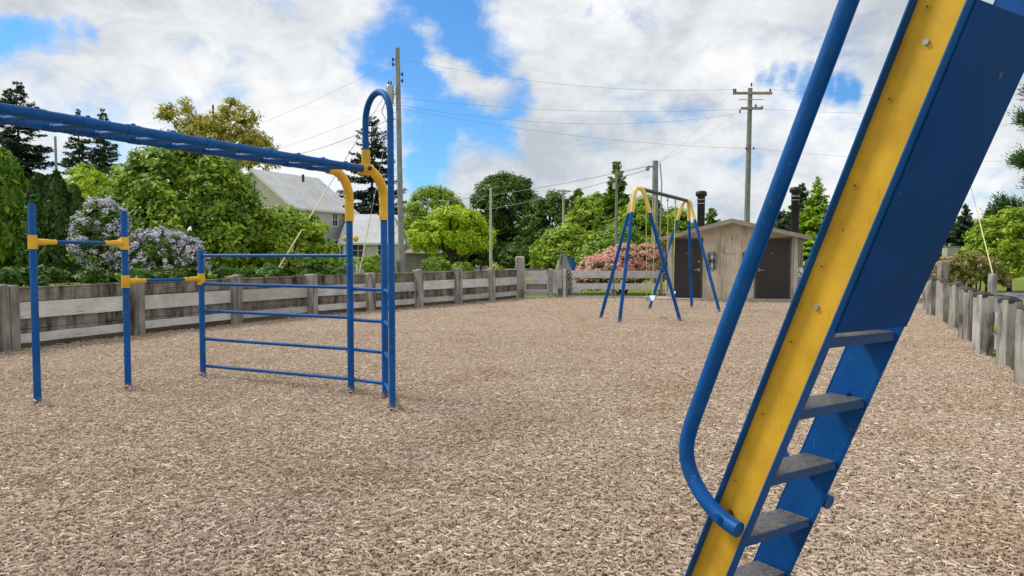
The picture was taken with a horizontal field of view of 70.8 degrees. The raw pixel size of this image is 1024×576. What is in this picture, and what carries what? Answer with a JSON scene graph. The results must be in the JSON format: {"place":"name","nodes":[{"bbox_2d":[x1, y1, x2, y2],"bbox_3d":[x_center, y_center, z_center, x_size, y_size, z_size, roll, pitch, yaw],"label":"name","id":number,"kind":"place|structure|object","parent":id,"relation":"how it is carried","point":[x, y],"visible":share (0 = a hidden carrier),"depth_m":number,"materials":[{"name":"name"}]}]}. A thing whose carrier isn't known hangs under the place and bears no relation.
{"place":"outdoors","nodes":[
{"label":"outdoors","id":0,"kind":"place"},
{"bbox_2d":[0,0,1023,230],"label":"sky","id":1,"kind":"structure","parent":0,"point":[125,58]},
{"bbox_2d":[22,260,1023,359],"bbox_3d":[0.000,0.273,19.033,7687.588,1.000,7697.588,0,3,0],"label":"ground","id":2,"kind":"structure","parent":0,"point":[1018,284],"depth_m":32.20,"materials":[{"name":"green plant"}]},
{"bbox_2d":[0,247,18,270],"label":"hedge cedar","id":3,"kind":"object","parent":2,"relation":"on","point":[7,263],"visible":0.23,"depth_m":19.47,"materials":[{"name":"green plant"}]},
{"bbox_2d":[0,145,29,284],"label":"hedge cedar","id":4,"kind":"object","parent":2,"relation":"on","point":[14,183],"visible":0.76,"depth_m":19.49,"materials":[{"name":"green plant"}]},
{"bbox_2d":[0,81,67,219],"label":"fir tree","id":5,"kind":"object","parent":2,"relation":"on","point":[34,158],"visible":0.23,"depth_m":57.18,"materials":[{"name":"green plant"}]},
{"bbox_2d":[15,172,54,284],"bbox_3d":[-12.586,-1.531,19.163,1.163,3.131,1.195,0,3,0],"label":"columnar cedar","id":6,"kind":"object","parent":2,"relation":"on","point":[35,195],"visible":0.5,"depth_m":18.88,"materials":[{"name":"green plant"}]},
{"bbox_2d":[54,136,57,169],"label":"utility pole","id":7,"kind":"object","parent":2,"relation":"on","point":[55,146],"visible":0.29,"depth_m":43.62,"materials":[{"name":"grey wood"}]},
{"bbox_2d":[36,168,78,283],"bbox_3d":[-12.076,-1.595,19.149,1.280,3.192,1.310,0,3,0],"label":"columnar cedar","id":8,"kind":"object","parent":2,"relation":"on","point":[54,211],"visible":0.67,"depth_m":18.84,"materials":[{"name":"green plant"}]},
{"bbox_2d":[57,183,97,282],"bbox_3d":[-11.705,-1.423,19.351,1.090,2.796,1.117,-1,3,-29],"label":"columnar cedar","id":9,"kind":"object","parent":2,"relation":"on","point":[76,203],"visible":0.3,"depth_m":19.08,"materials":[{"name":"green plant"}]},
{"bbox_2d":[60,109,97,198],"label":"fir tree","id":10,"kind":"object","parent":2,"relation":"on","point":[79,147],"visible":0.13,"depth_m":65.00,"materials":[{"name":"green plant"}]},
{"bbox_2d":[64,162,112,214],"bbox_3d":[-16.516,-2.393,27.918,2.804,4.930,2.166,0,3,0],"label":"lime shrub tree","id":11,"kind":"object","parent":2,"relation":"on","point":[86,179],"visible":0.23,"depth_m":27.55,"materials":[{"name":"green plant"}]},
{"bbox_2d":[72,108,122,197],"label":"fir tree","id":12,"kind":"object","parent":2,"relation":"on","point":[102,163],"visible":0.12,"depth_m":64.92,"materials":[{"name":"green plant"}]},
{"bbox_2d":[64,196,136,278],"bbox_3d":[-9.988,-1.134,17.561,1.754,2.217,1.568,0,3,0],"label":"lilac bush","id":13,"kind":"object","parent":2,"relation":"on","point":[89,217],"visible":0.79,"depth_m":17.19,"materials":[{"name":"purple plant"}]},
{"bbox_2d":[102,226,211,275],"bbox_3d":[-8.604,-0.774,17.559,2.644,1.486,2.248,0,3,0],"label":"lilac bush","id":14,"kind":"object","parent":2,"relation":"on","point":[146,251],"visible":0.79,"depth_m":17.09,"materials":[{"name":"purple plant"}]},
{"bbox_2d":[0,261,353,286],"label":"undergrowth","id":15,"kind":"object","parent":2,"relation":"on","point":[20,276],"visible":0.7,"depth_m":15.09,"materials":[{"name":"green plant"}]},
{"bbox_2d":[87,146,269,276],"bbox_3d":[-9.485,-2.233,20.733,5.149,4.319,4.543,0,3,0],"label":"round evergreen","id":16,"kind":"object","parent":2,"relation":"on","point":[222,188],"visible":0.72,"depth_m":19.66,"materials":[{"name":"green plant"}]},
{"bbox_2d":[153,95,280,214],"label":"olive tree","id":17,"kind":"object","parent":2,"relation":"on","point":[202,125],"visible":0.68,"depth_m":60.63,"materials":[{"name":"green plant"}]},
{"bbox_2d":[0,268,516,352],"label":"plank fence","id":18,"kind":"object","parent":2,"relation":"on","point":[179,309],"visible":0.81,"depth_m":15.59,"materials":[{"name":"grey wood"}]},
{"bbox_2d":[220,203,341,275],"bbox_3d":[-7.081,-1.385,21.800,3.929,2.387,3.057,0,3,0],"label":"spreading shrub","id":19,"kind":"object","parent":2,"relation":"on","point":[288,226],"visible":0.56,"depth_m":21.07,"materials":[{"name":"green plant"}]},
{"bbox_2d":[245,169,359,270],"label":"grey house","id":20,"kind":"structure","parent":2,"relation":"on","point":[302,193],"depth_m":52.46,"materials":[{"name":"grey"}]},
{"bbox_2d":[331,212,337,226],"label":"window","id":21,"kind":"structure","parent":20,"relation":"in","point":[334,216],"depth_m":53.68,"materials":[{"name":"white paint"}]},
{"bbox_2d":[333,239,342,264],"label":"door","id":22,"kind":"structure","parent":20,"relation":"in","point":[333,239],"depth_m":54.01,"materials":[{"name":"glass"}]},
{"bbox_2d":[335,257,358,273],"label":"shrub","id":23,"kind":"object","parent":2,"relation":"on","point":[343,259],"visible":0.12,"depth_m":35.50,"materials":[{"name":"green plant"}]},
{"bbox_2d":[356,264,363,273],"bbox_3d":[-6.985,-0.726,33.017,0.357,0.747,0.030,0,3,0],"label":"picket panel","id":24,"kind":"object","parent":2,"relation":"on","point":[361,271],"visible":0.53,"depth_m":33.00,"materials":[{"name":"grey wood"}]},
{"bbox_2d":[343,256,380,273],"bbox_3d":[-7.272,-0.941,34.979,1.701,1.218,1.805,-1,3,-27],"label":"shrub","id":25,"kind":"object","parent":2,"relation":"on","point":[369,263],"visible":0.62,"depth_m":34.68,"materials":[{"name":"green plant"}]},
{"bbox_2d":[336,116,406,228],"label":"spruce tree","id":26,"kind":"object","parent":2,"relation":"on","point":[363,206],"visible":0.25,"depth_m":61.87,"materials":[{"name":"green plant"}]},
{"bbox_2d":[337,214,410,270],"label":"house wing","id":27,"kind":"structure","parent":2,"relation":"on","point":[361,223],"depth_m":52.32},
{"bbox_2d":[353,245,364,257],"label":"window","id":28,"kind":"structure","parent":27,"relation":"in","point":[357,249],"depth_m":51.91,"materials":[{"name":"white paint"}]},
{"bbox_2d":[376,245,380,256],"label":"window","id":29,"kind":"structure","parent":27,"relation":"in","point":[378,247],"depth_m":51.89,"materials":[{"name":"white paint"}]},
{"bbox_2d":[366,253,395,272],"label":"shrub","id":30,"kind":"object","parent":2,"relation":"on","point":[376,258],"visible":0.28,"depth_m":35.78,"materials":[{"name":"green plant"}]},
{"bbox_2d":[381,47,404,272],"bbox_3d":[-5.582,-5.703,33.738,1.037,10.946,0.395,0,3,0],"label":"utility pole","id":31,"kind":"object","parent":2,"relation":"on","point":[400,261],"visible":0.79,"depth_m":33.66,"materials":[{"name":"grey wood"}]},
{"bbox_2d":[214,67,382,138],"bbox_3d":[-16.441,-11.266,47.527,0.011,0.674,35.752,-2,3,-38],"label":"overhead wire","id":32,"kind":"object","parent":31,"relation":"attached to","point":[316,99],"visible":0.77,"depth_m":39.62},
{"bbox_2d":[278,87,389,266],"bbox_3d":[-5.937,-4.782,26.005,0.042,8.512,15.222,0,3,2],"label":"guy wire","id":33,"kind":"object","parent":31,"relation":"attached to","point":[319,201],"visible":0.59,"depth_m":22.32,"materials":[{"name":"grey metal"}]},
{"bbox_2d":[301,120,386,153],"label":"overhead wire","id":34,"kind":"object","parent":31,"relation":"attached to","point":[342,140],"visible":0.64,"depth_m":39.20,"materials":[{"name":"black metal"}]},
{"bbox_2d":[359,88,395,272],"bbox_3d":[-5.869,-4.989,31.702,0.041,8.621,3.950,1,3,15],"label":"guy wire","id":35,"kind":"object","parent":31,"relation":"attached to","point":[373,201],"visible":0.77,"depth_m":30.95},
{"bbox_2d":[400,58,730,90],"bbox_3d":[3.316,-10.504,36.199,18.094,0.693,0.011,-1,3,-17],"label":"overhead wire","id":36,"kind":"object","parent":31,"relation":"attached to","point":[585,86],"visible":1,"depth_m":36.35,"materials":[{"name":"black metal"}]},
{"bbox_2d":[404,98,731,111],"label":"overhead wire","id":37,"kind":"object","parent":31,"relation":"attached to","point":[567,110],"visible":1,"depth_m":36.06,"materials":[{"name":"black metal"}]},
{"bbox_2d":[401,105,746,123],"bbox_3d":[3.870,-8.813,36.278,18.853,1.181,0.011,-1,3,-16],"label":"overhead wire","id":38,"kind":"object","parent":31,"relation":"attached to","point":[574,123],"visible":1,"depth_m":36.02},
{"bbox_2d":[404,249,442,271],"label":"board shed","id":39,"kind":"structure","parent":2,"relation":"on","point":[414,261],"depth_m":42.97,"materials":[{"name":"grey wood"}]},
{"bbox_2d":[404,212,455,260],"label":"bushy tree","id":40,"kind":"object","parent":2,"relation":"on","point":[444,255],"visible":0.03,"depth_m":58.98,"materials":[{"name":"green plant"}]},
{"bbox_2d":[403,184,466,236],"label":"ash tree","id":41,"kind":"object","parent":2,"relation":"on","point":[415,210],"visible":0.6,"depth_m":52.88,"materials":[{"name":"green plant"}]},
{"bbox_2d":[420,256,451,271],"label":"shrub","id":42,"kind":"object","parent":2,"relation":"on","point":[441,264],"visible":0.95,"depth_m":33.66,"materials":[{"name":"green plant"}]},
{"bbox_2d":[405,204,498,267],"bbox_3d":[-3.476,-2.627,40.741,5.061,4.256,3.831,-1,3,-25],"label":"maple tree","id":43,"kind":"object","parent":2,"relation":"on","point":[470,229],"visible":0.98,"depth_m":39.79,"materials":[{"name":"green plant"}]},
{"bbox_2d":[451,261,474,270],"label":"shrub","id":44,"kind":"object","parent":2,"relation":"on","point":[465,266],"visible":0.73,"depth_m":34.15,"materials":[{"name":"green plant"}]},
{"bbox_2d":[20,270,919,329],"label":"grass","id":45,"kind":"structure","parent":2,"relation":"on","point":[583,294],"depth_m":26.55,"materials":[{"name":"green plant"}]},
{"bbox_2d":[447,238,502,266],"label":"bushy tree","id":46,"kind":"object","parent":2,"relation":"on","point":[482,256],"visible":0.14,"depth_m":61.57,"materials":[{"name":"green plant"}]},
{"bbox_2d":[489,187,491,268],"bbox_3d":[-0.854,-2.031,28.937,0.124,3.989,0.124,0,3,0],"label":"utility pole","id":47,"kind":"object","parent":2,"relation":"on","point":[490,238],"visible":0.71,"depth_m":28.89,"materials":[{"name":"grey wood"}]},
{"bbox_2d":[488,265,505,269],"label":"shrub","id":48,"kind":"object","parent":2,"relation":"on","point":[496,267],"visible":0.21,"depth_m":32.85,"materials":[{"name":"green plant"}]},
{"bbox_2d":[465,170,548,266],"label":"oak tree","id":49,"kind":"object","parent":2,"relation":"on","point":[501,183],"visible":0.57,"depth_m":64.29,"materials":[{"name":"green plant"}]},
{"bbox_2d":[0,296,1023,575],"bbox_3d":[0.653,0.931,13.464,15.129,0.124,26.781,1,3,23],"label":"wood chips","id":50,"kind":"object","parent":2,"relation":"on","point":[68,450],"visible":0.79,"depth_m":5.43,"materials":[{"name":"beige wood"}]},
{"bbox_2d":[0,89,395,411],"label":"climbing frame","id":51,"kind":"object","parent":50,"relation":"on","point":[35,117],"visible":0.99,"depth_m":7.50,"materials":[{"name":"blue paint"}]},
{"bbox_2d":[353,236,358,241],"bbox_3d":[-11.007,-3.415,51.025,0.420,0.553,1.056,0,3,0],"label":"end cap","id":52,"kind":"object","parent":51,"relation":"attached to","point":[355,238],"visible":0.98,"depth_m":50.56,"materials":[{"name":"yellow paint"}]},
{"bbox_2d":[599,186,720,322],"bbox_3d":[3.963,-0.811,18.924,2.218,3.347,5.733,2,3,33],"label":"swing set","id":53,"kind":"object","parent":50,"relation":"on","point":[644,192],"visible":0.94,"depth_m":17.53,"materials":[{"name":"blue paint"}]},
{"bbox_2d":[644,198,655,300],"bbox_3d":[3.419,-0.967,17.813,0.150,2.591,0.775,1,3,28],"label":"belt swing","id":54,"kind":"object","parent":53,"relation":"hanging from","point":[650,297],"visible":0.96,"depth_m":17.73,"materials":[{"name":"white plastic"}]},
{"bbox_2d":[665,201,675,296],"bbox_3d":[4.297,-1.053,19.449,0.150,2.571,0.775,1,3,28],"label":"belt swing","id":55,"kind":"object","parent":53,"relation":"hanging from","point":[668,293],"visible":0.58,"depth_m":19.67,"materials":[{"name":"black plastic"}]},
{"bbox_2d":[679,0,1023,575],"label":"slide ladder","id":56,"kind":"object","parent":50,"relation":"on","point":[950,77],"visible":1,"depth_m":2.34,"materials":[{"name":"blue metal"}]},
{"bbox_2d":[495,241,531,267],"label":"bushy tree","id":57,"kind":"object","parent":2,"relation":"on","point":[506,255],"visible":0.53,"depth_m":60.97,"materials":[{"name":"green plant"}]},
{"bbox_2d":[515,256,524,297],"bbox_3d":[0.290,-0.295,26.065,0.310,1.720,0.279,0,3,-6],"label":"gate post","id":58,"kind":"object","parent":2,"relation":"on","point":[520,271],"visible":0.7,"depth_m":25.92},
{"bbox_2d":[526,269,552,297],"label":"plank gate","id":59,"kind":"structure","parent":2,"relation":"on","point":[536,287],"depth_m":26.17,"materials":[{"name":"grey wood"}]},
{"bbox_2d":[513,189,569,259],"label":"bushy tree","id":60,"kind":"object","parent":2,"relation":"on","point":[540,208],"visible":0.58,"depth_m":58.89,"materials":[{"name":"green plant"}]},
{"bbox_2d":[526,223,588,270],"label":"bushy tree","id":61,"kind":"object","parent":2,"relation":"on","point":[550,247],"visible":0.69,"depth_m":43.02,"materials":[{"name":"green plant"}]},
{"bbox_2d":[553,269,565,296],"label":"white gate","id":62,"kind":"structure","parent":2,"relation":"on","point":[557,278],"depth_m":26.37,"materials":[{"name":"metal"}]},
{"bbox_2d":[159,210,959,261],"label":"distant woods","id":63,"kind":"object","parent":2,"relation":"on","point":[954,226],"depth_m":94.04,"materials":[{"name":"green plant"}]},
{"bbox_2d":[555,254,570,295],"bbox_3d":[1.950,-0.398,27.411,0.551,1.800,0.551,0,3,-6],"label":"gate post","id":64,"kind":"object","parent":2,"relation":"on","point":[562,263],"visible":0.5,"depth_m":27.19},
{"bbox_2d":[557,189,569,225],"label":"utility pole","id":65,"kind":"object","parent":2,"relation":"on","point":[562,190],"visible":0.48,"depth_m":47.74,"materials":[{"name":"grey wood"}]},
{"bbox_2d":[553,188,591,268],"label":"cedar tree","id":66,"kind":"object","parent":2,"relation":"on","point":[577,192],"visible":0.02,"depth_m":55.56,"materials":[{"name":"green plant"}]},
{"bbox_2d":[564,191,608,235],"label":"bushy tree","id":67,"kind":"object","parent":2,"relation":"on","point":[586,212],"visible":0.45,"depth_m":50.95,"materials":[{"name":"green plant"}]},
{"bbox_2d":[592,161,630,231],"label":"cedar tree","id":68,"kind":"object","parent":2,"relation":"on","point":[608,208],"visible":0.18,"depth_m":46.54,"materials":[{"name":"green plant"}]},
{"bbox_2d":[566,271,662,297],"bbox_3d":[3.709,-0.035,26.216,3.499,1.185,0.181,0,3,5],"label":"rail fence","id":69,"kind":"object","parent":2,"relation":"on","point":[617,274],"visible":0.63,"depth_m":26.13,"materials":[{"name":"grey wood"}]},
{"bbox_2d":[567,271,572,293],"bbox_3d":[2.095,-0.206,26.179,0.227,0.861,0.032,0,3,0],"label":"gate chain","id":70,"kind":"object","parent":69,"relation":"hanging from","point":[569,282],"visible":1,"depth_m":26.17,"materials":[{"name":"black metal"}]},
{"bbox_2d":[613,169,617,281],"bbox_3d":[4.850,-2.752,33.887,0.277,5.670,0.148,-1,3,-20],"label":"utility pole","id":71,"kind":"object","parent":2,"relation":"on","point":[615,185],"visible":0.63,"depth_m":33.81,"materials":[{"name":"grey wood"}]},
{"bbox_2d":[572,223,660,270],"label":"bushy tree","id":72,"kind":"object","parent":2,"relation":"on","point":[596,243],"visible":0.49,"depth_m":41.05,"materials":[{"name":"green plant"}]},
{"bbox_2d":[572,242,667,294],"bbox_3d":[4.290,-0.710,28.282,4.035,2.231,2.439,0,3,0],"label":"pink rhododendron","id":73,"kind":"object","parent":2,"relation":"on","point":[636,259],"visible":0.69,"depth_m":27.66,"materials":[{"name":"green plant"}]},
{"bbox_2d":[603,194,676,263],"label":"bushy tree","id":74,"kind":"object","parent":2,"relation":"on","point":[639,218],"visible":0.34,"depth_m":45.03,"materials":[{"name":"green plant"}]},
{"bbox_2d":[645,160,661,282],"bbox_3d":[6.038,-2.526,30.903,0.731,5.826,0.327,0,3,-8],"label":"utility pole","id":75,"kind":"object","parent":2,"relation":"on","point":[654,180],"visible":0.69,"depth_m":30.76,"materials":[{"name":"grey wood"}]},
{"bbox_2d":[403,166,645,203],"bbox_3d":[-3.134,-5.938,45.223,0.024,0.778,34.078,-2,3,-31],"label":"overhead wire","id":76,"kind":"object","parent":75,"relation":"attached to","point":[534,188],"visible":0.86,"depth_m":37.64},
{"bbox_2d":[421,170,645,216],"bbox_3d":[-3.300,-5.194,45.258,0.024,1.058,34.254,-2,3,-32],"label":"overhead wire","id":77,"kind":"object","parent":75,"relation":"attached to","point":[558,194],"visible":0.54,"depth_m":35.88,"materials":[{"name":"black metal"}]},
{"bbox_2d":[662,205,694,241],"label":"bushy tree","id":78,"kind":"object","parent":2,"relation":"on","point":[682,224],"visible":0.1,"depth_m":49.12,"materials":[{"name":"green plant"}]},
{"bbox_2d":[705,208,720,224],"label":"fir tree","id":79,"kind":"object","parent":2,"relation":"on","point":[710,215],"visible":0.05,"depth_m":53.64,"materials":[{"name":"green plant"}]},
{"bbox_2d":[656,296,791,301],"bbox_3d":[7.680,0.414,25.017,5.200,0.160,1.700,0,3,10],"label":"concrete pad","id":80,"kind":"object","parent":2,"relation":"on","point":[664,298],"visible":0.24,"depth_m":24.37,"materials":[{"name":"grey concrete"}]},
{"bbox_2d":[659,187,811,298],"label":"toilet block","id":81,"kind":"structure","parent":80,"relation":"on","point":[779,272],"depth_m":24.61,"materials":[{"name":"beige wood"}]},
{"bbox_2d":[673,238,702,297],"bbox_3d":[6.075,-0.679,24.845,0.994,2.080,0.129,0,3,10],"label":"door","id":82,"kind":"structure","parent":81,"relation":"in","point":[681,282],"depth_m":24.86,"materials":[{"name":"brown paint"}]},
{"bbox_2d":[754,238,791,298],"bbox_3d":[8.829,-0.656,24.361,1.185,2.080,0.130,0,3,10],"label":"door","id":83,"kind":"structure","parent":81,"relation":"in","point":[772,279],"depth_m":24.36,"materials":[{"name":"brown paint"}]},
{"bbox_2d":[733,83,771,221],"bbox_3d":[12.971,-5.613,39.236,2.130,10.918,0.430,0,3,0],"label":"utility pole","id":84,"kind":"object","parent":2,"relation":"on","point":[749,108],"visible":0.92,"depth_m":39.07,"materials":[{"name":"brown wood"}]},
{"bbox_2d":[405,109,723,147],"bbox_3d":[3.795,-7.967,36.367,18.737,1.086,0.011,-1,3,-17],"label":"overhead wire","id":85,"kind":"object","parent":84,"relation":"attached to","point":[557,133],"visible":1,"depth_m":35.81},
{"bbox_2d":[774,209,786,228],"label":"fir tree","id":86,"kind":"object","parent":2,"relation":"on","point":[779,218],"visible":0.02,"depth_m":59.55,"materials":[{"name":"green plant"}]},
{"bbox_2d":[774,182,812,230],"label":"fir tree","id":87,"kind":"object","parent":2,"relation":"on","point":[785,222],"visible":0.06,"depth_m":57.60,"materials":[{"name":"green plant"}]},
{"bbox_2d":[799,176,829,269],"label":"fir tree","id":88,"kind":"object","parent":2,"relation":"on","point":[812,223],"visible":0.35,"depth_m":49.46,"materials":[{"name":"green plant"}]},
{"bbox_2d":[915,292,922,308],"bbox_3d":[11.306,0.184,22.131,0.216,1.130,2.963,-2,3,-30],"label":"rail fence","id":89,"kind":"object","parent":2,"relation":"on","point":[918,306],"visible":0.02,"depth_m":20.95,"materials":[{"name":"grey wood"}]},
{"bbox_2d":[932,233,949,270],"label":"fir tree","id":90,"kind":"object","parent":2,"relation":"on","point":[938,259],"visible":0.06,"depth_m":70.17,"materials":[{"name":"green plant"}]},
{"bbox_2d":[937,261,947,278],"bbox_3d":[15.841,-0.229,26.518,0.260,1.544,0.260,0,3,-6],"label":"stub post","id":91,"kind":"object","parent":2,"relation":"on","point":[942,269],"visible":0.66,"depth_m":26.38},
{"bbox_2d":[931,255,971,284],"bbox_3d":[16.713,-0.427,27.514,1.394,1.679,1.298,0,3,0],"label":"rusty shrub","id":92,"kind":"object","parent":2,"relation":"on","point":[955,276],"visible":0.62,"depth_m":27.13,"materials":[{"name":"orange plant"}]},
{"bbox_2d":[934,203,995,270],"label":"fir tree","id":93,"kind":"object","parent":2,"relation":"on","point":[965,223],"visible":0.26,"depth_m":69.46,"materials":[{"name":"green plant"}]},
{"bbox_2d":[948,251,996,290],"bbox_3d":[17.501,-0.508,27.480,1.607,1.839,1.452,0,3,0],"label":"rusty shrub","id":94,"kind":"object","parent":2,"relation":"on","point":[969,258],"visible":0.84,"depth_m":27.12,"materials":[{"name":"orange plant"}]},
{"bbox_2d":[922,275,1023,385],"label":"post fence","id":95,"kind":"object","parent":2,"relation":"on","point":[971,314],"visible":0.84,"depth_m":11.44,"materials":[{"name":"grey wood"}]},
{"bbox_2d":[955,205,1023,291],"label":"spreading maple","id":96,"kind":"object","parent":2,"relation":"on","point":[1009,253],"visible":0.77,"depth_m":30.26,"materials":[{"name":"green plant"}]},
{"bbox_2d":[972,256,1012,291],"bbox_3d":[18.341,-0.414,27.500,1.350,1.660,1.261,1,3,26],"label":"rusty shrub","id":97,"kind":"object","parent":2,"relation":"on","point":[1004,279],"visible":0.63,"depth_m":27.20,"materials":[{"name":"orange plant"}]},
{"bbox_2d":[988,274,996,297],"bbox_3d":[17.362,0.023,26.029,0.200,1.087,0.200,-1,3,-11],"label":"stub post","id":98,"kind":"object","parent":2,"relation":"on","point":[992,283],"visible":0.77,"depth_m":25.94,"materials":[{"name":"grey wood"}]},
{"bbox_2d":[971,188,992,273],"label":"guy wire","id":99,"kind":"object","parent":98,"relation":"attached to","point":[982,234],"visible":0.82,"depth_m":27.24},
{"bbox_2d":[980,84,1023,236],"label":"pine tree","id":100,"kind":"object","parent":2,"relation":"on","point":[1017,159],"visible":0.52,"depth_m":38.48,"materials":[{"name":"green plant"}]},
{"bbox_2d":[1004,292,1017,297],"bbox_3d":[17.071,0.337,24.626,0.496,0.381,0.422,0,3,0],"label":"boulder","id":101,"kind":"object","parent":2,"relation":"on","point":[1010,294],"visible":0.34,"depth_m":24.54,"materials":[{"name":"stone"}]},
{"bbox_2d":[525,273,586,293],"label":"path","id":102,"kind":"structure","parent":0,"point":[546,278],"depth_m":34.44,"materials":[{"name":"concrete"}]},
{"bbox_2d":[567,257,574,270],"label":"refuse bin","id":103,"kind":"object","parent":102,"relation":"on","point":[571,263],"visible":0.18,"depth_m":41.78,"materials":[{"name":"blue plastic"}]},
{"bbox_2d":[146,267,1023,273],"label":"road","id":104,"kind":"structure","parent":0,"point":[484,269],"depth_m":57.60,"materials":[{"name":"grey asphalt"}]},
{"bbox_2d":[942,244,959,273],"bbox_3d":[24.311,-1.383,39.979,0.700,2.164,0.580,0,3,0],"label":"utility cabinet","id":105,"kind":"object","parent":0,"point":[949,251],"visible":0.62,"depth_m":39.70,"materials":[{"name":"metal"}]},
{"bbox_2d":[994,291,1023,311],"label":"road","id":106,"kind":"structure","parent":0,"point":[1020,294],"depth_m":27.33,"materials":[{"name":"grey asphalt"}]}
]}

